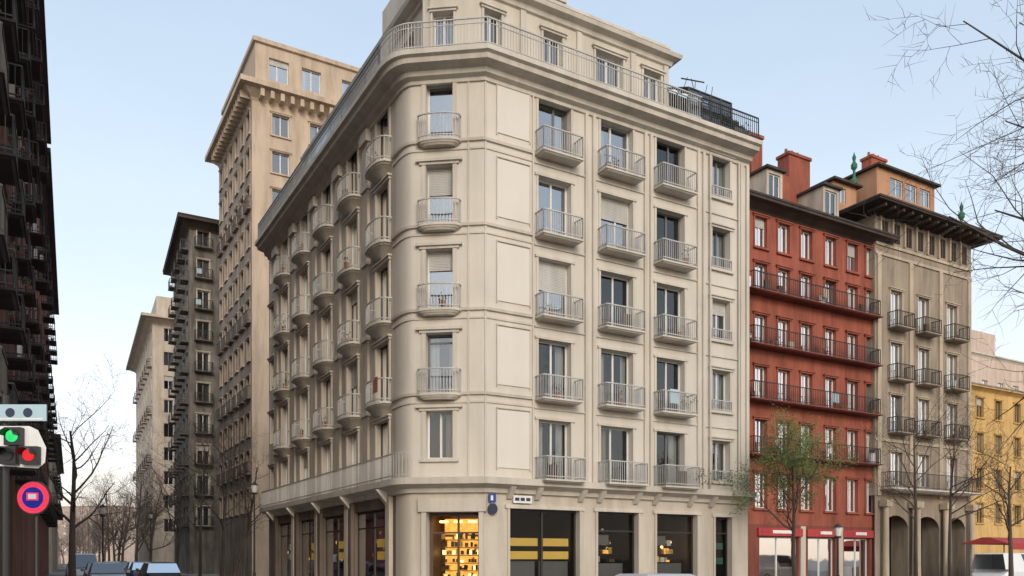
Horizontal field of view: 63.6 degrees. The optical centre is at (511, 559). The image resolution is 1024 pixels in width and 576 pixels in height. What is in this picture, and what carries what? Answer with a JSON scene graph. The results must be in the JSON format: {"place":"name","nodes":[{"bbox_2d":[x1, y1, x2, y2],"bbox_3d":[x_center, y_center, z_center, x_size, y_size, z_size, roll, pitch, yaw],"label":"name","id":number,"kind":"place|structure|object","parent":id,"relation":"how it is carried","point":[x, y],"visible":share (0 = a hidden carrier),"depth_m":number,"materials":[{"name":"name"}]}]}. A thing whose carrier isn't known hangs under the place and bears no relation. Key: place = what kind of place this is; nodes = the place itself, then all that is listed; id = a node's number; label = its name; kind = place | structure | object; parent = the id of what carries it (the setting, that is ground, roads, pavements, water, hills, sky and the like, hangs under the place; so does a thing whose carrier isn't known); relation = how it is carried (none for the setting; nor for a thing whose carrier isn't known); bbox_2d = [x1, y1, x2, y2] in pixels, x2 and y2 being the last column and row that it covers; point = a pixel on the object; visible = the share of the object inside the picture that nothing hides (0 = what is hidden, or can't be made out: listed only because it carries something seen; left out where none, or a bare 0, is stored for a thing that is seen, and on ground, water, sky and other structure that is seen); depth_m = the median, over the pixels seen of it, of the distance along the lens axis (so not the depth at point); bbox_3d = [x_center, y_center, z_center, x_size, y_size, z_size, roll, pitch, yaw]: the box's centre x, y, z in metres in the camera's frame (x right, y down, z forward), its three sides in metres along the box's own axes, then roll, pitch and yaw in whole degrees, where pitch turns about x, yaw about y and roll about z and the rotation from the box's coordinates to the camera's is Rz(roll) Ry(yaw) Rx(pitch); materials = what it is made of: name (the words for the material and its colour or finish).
{"place":"outdoors","nodes":[
{"label":"outdoors","id":0,"kind":"place"},
{"bbox_2d":[47,568,65,575],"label":"pavement","id":1,"kind":"structure","parent":0,"point":[60,572],"depth_m":95.25,"materials":[{"name":"concrete"}]},
{"bbox_2d":[0,395,45,575],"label":"traffic light","id":2,"kind":"object","parent":1,"relation":"on","point":[23,446],"visible":1,"depth_m":14.02,"materials":[{"name":"white paint"}]},
{"bbox_2d":[0,402,46,575],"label":"street name sign","id":3,"kind":"object","parent":1,"relation":"on","point":[23,412],"visible":1,"depth_m":13.98,"materials":[{"name":"metal"}]},
{"bbox_2d":[17,481,51,575],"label":"road sign","id":4,"kind":"object","parent":1,"relation":"on","point":[34,498],"visible":1,"depth_m":13.99,"materials":[{"name":"red plastic"},{"name":"blue plastic"},{"name":"white plastic"}]},
{"bbox_2d":[17,357,145,575],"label":"bare street tree","id":5,"kind":"object","parent":1,"relation":"on","point":[72,550],"visible":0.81,"depth_m":35.72,"materials":[{"name":"brown plant"}]},
{"bbox_2d":[180,573,219,575],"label":"pavement","id":6,"kind":"structure","parent":0,"point":[183,574],"depth_m":82.40,"materials":[{"name":"concrete"}]},
{"bbox_2d":[115,402,218,567],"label":"bare street tree","id":7,"kind":"object","parent":6,"relation":"on","point":[179,536],"visible":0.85,"depth_m":80.01,"materials":[{"name":"brown plant"}]},
{"bbox_2d":[118,389,232,575],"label":"bare street tree","id":8,"kind":"object","parent":6,"relation":"on","point":[200,542],"visible":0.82,"depth_m":72.53,"materials":[{"name":"brown plant"}]},
{"bbox_2d":[164,390,267,575],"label":"bare street tree","id":9,"kind":"object","parent":6,"relation":"on","point":[223,532],"visible":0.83,"depth_m":63.92,"materials":[{"name":"brown plant"}]},
{"bbox_2d":[190,437,268,575],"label":"bare street tree","id":10,"kind":"object","parent":6,"relation":"on","point":[248,525],"visible":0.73,"depth_m":48.56,"materials":[{"name":"brown plant"}]},
{"bbox_2d":[251,482,257,575],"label":"street lamp","id":11,"kind":"object","parent":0,"point":[254,486],"visible":1,"depth_m":45.46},
{"bbox_2d":[44,0,1023,506],"label":"sky","id":12,"kind":"structure","parent":0,"point":[139,90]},
{"bbox_2d":[724,403,861,575],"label":"budding street tree","id":13,"kind":"object","parent":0,"point":[798,464],"visible":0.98,"depth_m":34.70,"materials":[{"name":"green plant"}]},
{"bbox_2d":[971,329,994,354],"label":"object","id":14,"kind":"object","parent":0,"point":[978,346],"visible":0.14,"depth_m":97.58,"materials":[{"name":"paint"}]},
{"label":"road","id":15,"kind":"structure","parent":0,"visible":0},
{"bbox_2d":[0,126,12,575],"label":"walls","id":16,"kind":"structure","parent":15,"relation":"on","point":[11,476],"depth_m":30.45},
{"bbox_2d":[0,126,15,467],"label":"mouldings","id":17,"kind":"object","parent":16,"relation":"attached to","point":[13,239],"visible":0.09,"depth_m":29.67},
{"bbox_2d":[0,0,36,475],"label":"balcony slabs","id":18,"kind":"structure","parent":16,"relation":"attached to","point":[12,173],"depth_m":24.09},
{"bbox_2d":[0,2,34,468],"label":"balcony clutter","id":19,"kind":"object","parent":18,"relation":"on","point":[12,90],"visible":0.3,"depth_m":26.47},
{"bbox_2d":[0,0,35,469],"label":"railings","id":20,"kind":"object","parent":18,"relation":"on","point":[4,375],"visible":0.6,"depth_m":23.00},
{"bbox_2d":[13,52,33,575],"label":"walls","id":21,"kind":"structure","parent":15,"relation":"on","point":[23,543],"depth_m":38.46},
{"bbox_2d":[15,52,35,485],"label":"mouldings","id":22,"kind":"object","parent":21,"relation":"attached to","point":[18,190],"visible":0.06,"depth_m":40.54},
{"bbox_2d":[15,5,49,484],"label":"balcony slabs","id":23,"kind":"structure","parent":21,"relation":"attached to","point":[40,177],"depth_m":40.63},
{"bbox_2d":[16,0,48,485],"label":"railings","id":24,"kind":"object","parent":23,"relation":"on","point":[44,423],"visible":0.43,"depth_m":40.45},
{"bbox_2d":[21,92,44,478],"bbox_3d":[-23.809,-13.211,41.329,0.810,19.862,16.907,0,0,-28],"label":"balcony clutter","id":25,"kind":"object","parent":23,"relation":"on","point":[34,228],"visible":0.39,"depth_m":40.70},
{"bbox_2d":[26,0,50,143],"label":"cornice","id":26,"kind":"structure","parent":21,"relation":"on","point":[42,37],"depth_m":44.20,"materials":[{"name":"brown wood"}]},
{"bbox_2d":[34,184,48,575],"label":"walls","id":27,"kind":"structure","parent":15,"relation":"on","point":[43,549],"depth_m":64.67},
{"bbox_2d":[34,147,58,315],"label":"cornice","id":28,"kind":"structure","parent":27,"relation":"on","point":[47,203],"depth_m":60.22,"materials":[{"name":"brown wood"}]},
{"bbox_2d":[36,250,57,526],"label":"balcony slabs","id":29,"kind":"structure","parent":27,"relation":"attached to","point":[48,518],"depth_m":63.29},
{"bbox_2d":[35,236,56,523],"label":"railings","id":30,"kind":"object","parent":29,"relation":"on","point":[48,348],"visible":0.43,"depth_m":62.20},
{"bbox_2d":[49,458,57,572],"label":"walls","id":31,"kind":"structure","parent":15,"relation":"on","point":[53,548],"depth_m":103.41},
{"bbox_2d":[55,434,63,473],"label":"cornice","id":32,"kind":"structure","parent":31,"relation":"on","point":[59,448],"depth_m":112.90,"materials":[{"name":"black stone"}]},
{"bbox_2d":[63,554,96,575],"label":"parked van","id":33,"kind":"object","parent":15,"relation":"on","point":[82,560],"visible":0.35,"depth_m":55.42,"materials":[{"name":"metal"}]},
{"bbox_2d":[58,505,135,563],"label":"distant tower block","id":34,"kind":"structure","parent":15,"relation":"on","point":[129,554],"depth_m":315.85,"materials":[{"name":"paint"}]},
{"bbox_2d":[84,562,129,575],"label":"parked car","id":35,"kind":"object","parent":15,"relation":"on","point":[106,569],"visible":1,"depth_m":44.16,"materials":[{"name":"silver metal"}]},
{"bbox_2d":[58,453,186,564],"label":"distant bare trees","id":36,"kind":"object","parent":15,"relation":"on","point":[92,530],"visible":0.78,"depth_m":112.91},
{"bbox_2d":[136,296,173,561],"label":"walls","id":37,"kind":"structure","parent":15,"relation":"on","point":[154,393],"depth_m":110.93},
{"bbox_2d":[133,358,151,516],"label":"railings","id":38,"kind":"object","parent":37,"relation":"attached to","point":[149,408],"visible":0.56,"depth_m":121.70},
{"bbox_2d":[133,365,151,518],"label":"balcony slabs","id":39,"kind":"structure","parent":37,"relation":"attached to","point":[141,389],"depth_m":121.87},
{"bbox_2d":[126,312,173,372],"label":"cornice","id":40,"kind":"structure","parent":37,"relation":"on","point":[146,321],"depth_m":115.78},
{"bbox_2d":[164,329,172,531],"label":"window glass","id":41,"kind":"object","parent":37,"relation":"in","point":[166,402],"visible":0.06,"depth_m":111.14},
{"bbox_2d":[137,562,180,575],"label":"parked car","id":42,"kind":"object","parent":15,"relation":"on","point":[160,568],"visible":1,"depth_m":43.60,"materials":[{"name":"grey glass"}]},
{"bbox_2d":[174,230,218,573],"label":"walls","id":43,"kind":"structure","parent":15,"relation":"on","point":[189,554],"depth_m":86.08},
{"bbox_2d":[168,236,212,529],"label":"railings","id":44,"kind":"object","parent":43,"relation":"attached to","point":[176,375],"visible":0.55,"depth_m":85.81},
{"bbox_2d":[168,245,213,531],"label":"balcony slabs","id":45,"kind":"structure","parent":43,"relation":"attached to","point":[184,251],"depth_m":89.05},
{"bbox_2d":[163,213,218,276],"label":"cornice","id":46,"kind":"structure","parent":43,"relation":"on","point":[184,224],"depth_m":85.95,"materials":[{"name":"grey wood"}]},
{"bbox_2d":[174,230,211,526],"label":"mouldings","id":47,"kind":"object","parent":43,"relation":"attached to","point":[186,354],"visible":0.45,"depth_m":85.94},
{"bbox_2d":[197,231,208,525],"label":"window frames","id":48,"kind":"structure","parent":43,"relation":"attached to","point":[202,368],"depth_m":85.81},
{"bbox_2d":[198,232,207,524],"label":"window glass","id":49,"kind":"object","parent":48,"relation":"in","point":[205,336],"visible":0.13,"depth_m":85.94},
{"bbox_2d":[205,35,359,575],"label":"tan apartment tower","id":50,"kind":"structure","parent":15,"relation":"on","point":[281,101],"depth_m":67.97,"materials":[{"name":"paint"}]},
{"bbox_2d":[272,64,349,191],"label":"window frames","id":51,"kind":"structure","parent":50,"relation":"in","point":[280,117],"depth_m":67.66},
{"bbox_2d":[269,0,747,575],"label":"walls","id":52,"kind":"structure","parent":15,"relation":"on","point":[515,294],"depth_m":31.55,"materials":[{"name":"beige stone"}]},
{"bbox_2d":[382,0,566,34],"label":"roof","id":53,"kind":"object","parent":52,"relation":"on","point":[391,10],"visible":0.09,"depth_m":36.24,"materials":[{"name":"stone"}]},
{"bbox_2d":[272,148,688,485],"bbox_3d":[-4.873,-9.516,35.997,23.320,13.012,8.811,0,0,28],"label":"balcony clutter","id":54,"kind":"object","parent":52,"relation":"attached to","point":[675,397],"visible":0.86,"depth_m":33.83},
{"bbox_2d":[273,136,700,490],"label":"balcony slabs","id":55,"kind":"structure","parent":52,"relation":"attached to","point":[375,173],"depth_m":32.60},
{"bbox_2d":[273,21,723,485],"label":"roller shutters","id":56,"kind":"object","parent":52,"relation":"hanging from","point":[612,210],"visible":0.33,"depth_m":32.18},
{"bbox_2d":[281,13,726,575],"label":"window frames","id":57,"kind":"structure","parent":52,"relation":"attached to","point":[457,515],"depth_m":33.55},
{"bbox_2d":[282,43,413,575],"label":"window glass","id":58,"kind":"object","parent":57,"relation":"in","point":[365,550],"visible":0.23,"depth_m":35.94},
{"bbox_2d":[265,0,748,575],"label":"mouldings","id":59,"kind":"object","parent":52,"relation":"attached to","point":[451,504],"visible":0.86,"depth_m":33.66,"materials":[{"name":"stone"}]},
{"bbox_2d":[255,0,761,517],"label":"cornice","id":60,"kind":"structure","parent":52,"relation":"attached to","point":[393,78],"depth_m":32.68,"materials":[{"name":"stone"}]},
{"bbox_2d":[277,58,374,209],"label":"terrace glass screens","id":61,"kind":"object","parent":60,"relation":"on","point":[338,115],"visible":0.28,"depth_m":35.07,"materials":[{"name":"clear glass"}]},
{"bbox_2d":[667,77,743,128],"bbox_3d":[8.486,-19.554,35.969,3.398,2.448,1.491,0,0,-30],"label":"rooftop conservatory","id":62,"kind":"object","parent":60,"relation":"on","point":[690,100],"visible":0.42,"depth_m":35.34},
{"bbox_2d":[680,394,757,486],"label":"balcony plants","id":63,"kind":"object","parent":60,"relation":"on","point":[714,468],"visible":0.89,"depth_m":34.98,"materials":[{"name":"green plant"}]},
{"bbox_2d":[258,16,758,507],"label":"railings","id":64,"kind":"object","parent":52,"relation":"attached to","point":[352,91],"visible":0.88,"depth_m":32.54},
{"bbox_2d":[709,153,739,490],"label":"pilasters","id":65,"kind":"object","parent":52,"relation":"attached to","point":[710,322],"visible":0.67,"depth_m":35.37,"materials":[{"name":"stone"}]},
{"bbox_2d":[430,18,724,575],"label":"rooms","id":66,"kind":"object","parent":15,"relation":"on","point":[523,524],"visible":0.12,"depth_m":34.00,"materials":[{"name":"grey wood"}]},
{"bbox_2d":[290,519,722,575],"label":"shop interior","id":67,"kind":"object","parent":66,"relation":"attached to","point":[468,555],"visible":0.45,"depth_m":32.36,"materials":[{"name":"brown wood"}]},
{"bbox_2d":[615,573,694,575],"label":"parked car","id":68,"kind":"object","parent":15,"relation":"on","point":[655,574],"visible":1,"depth_m":21.85,"materials":[{"name":"silver metal"}]},
{"bbox_2d":[748,210,872,575],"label":"walls","id":69,"kind":"structure","parent":15,"relation":"on","point":[819,518],"depth_m":48.80,"materials":[{"name":"red paint"}]},
{"bbox_2d":[755,217,868,482],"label":"curtains","id":70,"kind":"object","parent":69,"relation":"hanging from","point":[759,223],"visible":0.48,"depth_m":47.73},
{"bbox_2d":[752,211,873,575],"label":"mouldings","id":71,"kind":"object","parent":69,"relation":"attached to","point":[803,538],"visible":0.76,"depth_m":48.60,"materials":[{"name":"red paint"}]},
{"bbox_2d":[755,174,872,575],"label":"window frames","id":72,"kind":"structure","parent":69,"relation":"attached to","point":[785,272],"depth_m":49.28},
{"bbox_2d":[755,226,871,575],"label":"window glass","id":73,"kind":"object","parent":72,"relation":"in","point":[767,557],"visible":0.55,"depth_m":48.90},
{"bbox_2d":[749,269,880,463],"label":"railings","id":74,"kind":"object","parent":69,"relation":"attached to","point":[844,356],"visible":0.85,"depth_m":48.03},
{"bbox_2d":[757,528,873,537],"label":"shop signs","id":75,"kind":"object","parent":69,"relation":"attached to","point":[813,532],"visible":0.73,"depth_m":48.56,"materials":[{"name":"white paint"}]},
{"bbox_2d":[749,286,882,466],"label":"balcony slabs","id":76,"kind":"structure","parent":69,"relation":"attached to","point":[754,290],"depth_m":48.02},
{"bbox_2d":[749,276,877,462],"bbox_3d":[17.644,-10.895,48.199,11.157,10.030,0.679,0,0,-30],"label":"balcony clutter","id":77,"kind":"object","parent":76,"relation":"on","point":[790,343],"visible":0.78,"depth_m":48.20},
{"bbox_2d":[749,191,899,245],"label":"cornice","id":78,"kind":"structure","parent":69,"relation":"on","point":[772,207],"depth_m":48.19,"materials":[{"name":"brown wood"}]},
{"bbox_2d":[749,189,900,237],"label":"roof","id":79,"kind":"structure","parent":78,"relation":"on","point":[806,207],"depth_m":47.89,"materials":[{"name":"red paint"}]},
{"bbox_2d":[749,130,811,203],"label":"chimneys","id":80,"kind":"object","parent":79,"relation":"on","point":[796,176],"visible":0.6,"depth_m":51.10,"materials":[{"name":"brick"}]},
{"bbox_2d":[749,164,842,215],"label":"dormers","id":81,"kind":"object","parent":79,"relation":"on","point":[813,197],"visible":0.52,"depth_m":49.63,"materials":[{"name":"paint"}]},
{"bbox_2d":[769,175,833,214],"bbox_3d":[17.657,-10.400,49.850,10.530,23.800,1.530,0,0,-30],"label":"windows","id":82,"kind":"structure","parent":81,"relation":"in","point":[826,198],"depth_m":50.43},
{"bbox_2d":[833,523,842,575],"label":"street lamp","id":83,"kind":"object","parent":15,"relation":"on","point":[837,527],"visible":1,"depth_m":38.45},
{"bbox_2d":[832,365,988,575],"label":"bare street tree","id":84,"kind":"object","parent":15,"relation":"on","point":[915,563],"visible":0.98,"depth_m":46.75,"materials":[{"name":"brown plant"}]},
{"bbox_2d":[857,214,970,575],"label":"walls","id":85,"kind":"structure","parent":15,"relation":"on","point":[894,272],"depth_m":53.74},
{"bbox_2d":[840,178,953,488],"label":"window frames","id":86,"kind":"structure","parent":85,"relation":"attached to","point":[949,307],"depth_m":55.37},
{"bbox_2d":[891,293,952,488],"bbox_3d":[26.450,-15.450,55.947,8.460,21.360,3.800,0,0,-30],"label":"window glass","id":87,"kind":"object","parent":86,"relation":"in","point":[922,366],"visible":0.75,"depth_m":53.92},
{"bbox_2d":[839,195,1001,248],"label":"cornice","id":88,"kind":"structure","parent":85,"relation":"on","point":[858,209],"depth_m":51.83,"materials":[{"name":"brown wood"}]},
{"bbox_2d":[851,153,964,221],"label":"finials","id":89,"kind":"object","parent":88,"relation":"on","point":[855,180],"visible":0.78,"depth_m":55.67,"materials":[{"name":"green metal"}]},
{"bbox_2d":[839,193,1002,237],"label":"roof","id":90,"kind":"structure","parent":88,"relation":"on","point":[907,203],"depth_m":51.09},
{"bbox_2d":[810,161,940,210],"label":"pavilion","id":91,"kind":"structure","parent":90,"relation":"on","point":[873,179],"depth_m":56.42,"materials":[{"name":"orange paint"}]},
{"bbox_2d":[860,152,887,168],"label":"chimneys","id":92,"kind":"object","parent":91,"relation":"on","point":[869,159],"visible":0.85,"depth_m":58.33,"materials":[{"name":"red paint"}]},
{"bbox_2d":[878,215,966,264],"bbox_3d":[26.866,-20.625,53.649,9.290,1.550,0.170,0,0,-30],"label":"loggia","id":93,"kind":"object","parent":85,"relation":"attached to","point":[907,237],"visible":0.9,"depth_m":53.57,"materials":[{"name":"beige stone"}]},
{"bbox_2d":[875,241,971,500],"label":"mouldings","id":94,"kind":"object","parent":85,"relation":"attached to","point":[911,263],"visible":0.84,"depth_m":52.95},
{"bbox_2d":[867,202,991,247],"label":"eave rafters","id":95,"kind":"object","parent":85,"relation":"attached to","point":[924,226],"visible":0.88,"depth_m":52.87,"materials":[{"name":"brown wood"}]},
{"bbox_2d":[881,309,980,492],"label":"railings","id":96,"kind":"object","parent":85,"relation":"attached to","point":[925,381],"visible":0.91,"depth_m":52.78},
{"bbox_2d":[880,325,982,496],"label":"balcony slabs","id":97,"kind":"structure","parent":85,"relation":"attached to","point":[925,334],"depth_m":52.99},
{"bbox_2d":[844,0,1023,511],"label":"bare plane tree","id":98,"kind":"object","parent":15,"relation":"on","point":[1006,245],"visible":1,"depth_m":21.06,"materials":[{"name":"brown plant"}]},
{"bbox_2d":[896,393,1023,575],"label":"bare street tree","id":99,"kind":"object","parent":15,"relation":"on","point":[949,561],"visible":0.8,"depth_m":48.34,"materials":[{"name":"brown plant"}]},
{"bbox_2d":[937,423,1023,575],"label":"bare street tree","id":100,"kind":"object","parent":15,"relation":"on","point":[1008,522],"visible":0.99,"depth_m":39.05,"materials":[{"name":"brown plant"}]},
{"bbox_2d":[963,537,1023,575],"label":"market stall","id":101,"kind":"object","parent":15,"relation":"on","point":[1018,543],"visible":0.51,"depth_m":49.72,"materials":[{"name":"red fabric"}]},
{"bbox_2d":[971,553,1023,575],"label":"parked van","id":102,"kind":"object","parent":15,"relation":"on","point":[989,564],"visible":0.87,"depth_m":44.16,"materials":[{"name":"white metal"}]},
{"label":"pavement","id":103,"kind":"structure","parent":0,"visible":0},
{"bbox_2d":[839,180,927,575],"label":"rooms","id":104,"kind":"object","parent":103,"relation":"on","point":[907,194],"visible":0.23,"depth_m":57.50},
{"bbox_2d":[879,500,977,575],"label":"columns","id":105,"kind":"structure","parent":103,"relation":"on","point":[944,507],"depth_m":52.64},
{"bbox_2d":[971,390,1023,569],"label":"walls","id":106,"kind":"structure","parent":103,"relation":"on","point":[989,528],"depth_m":77.58,"materials":[{"name":"yellow paint"}]},
{"bbox_2d":[971,383,1023,399],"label":"cornice","id":107,"kind":"structure","parent":106,"relation":"on","point":[993,390],"depth_m":77.19,"materials":[{"name":"yellow paint"}]},
{"bbox_2d":[977,401,1017,523],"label":"window frames","id":108,"kind":"structure","parent":106,"relation":"attached to","point":[999,453],"depth_m":77.99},
{"bbox_2d":[978,401,1017,523],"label":"window glass","id":109,"kind":"object","parent":106,"relation":"in","point":[979,436],"visible":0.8,"depth_m":78.13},
{"bbox_2d":[975,395,1022,525],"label":"mouldings","id":110,"kind":"object","parent":106,"relation":"attached to","point":[1002,435],"visible":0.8,"depth_m":77.99,"materials":[{"name":"yellow paint"}]},
{"label":"ground","id":111,"kind":"structure","parent":0,"visible":0},
{"bbox_2d":[971,356,1023,390],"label":"walls","id":112,"kind":"structure","parent":111,"relation":"on","point":[991,376],"depth_m":97.29,"materials":[{"name":"paint"}]},
{"bbox_2d":[971,350,1023,366],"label":"cornice","id":113,"kind":"structure","parent":112,"relation":"on","point":[999,359],"depth_m":97.07,"materials":[{"name":"stone"}]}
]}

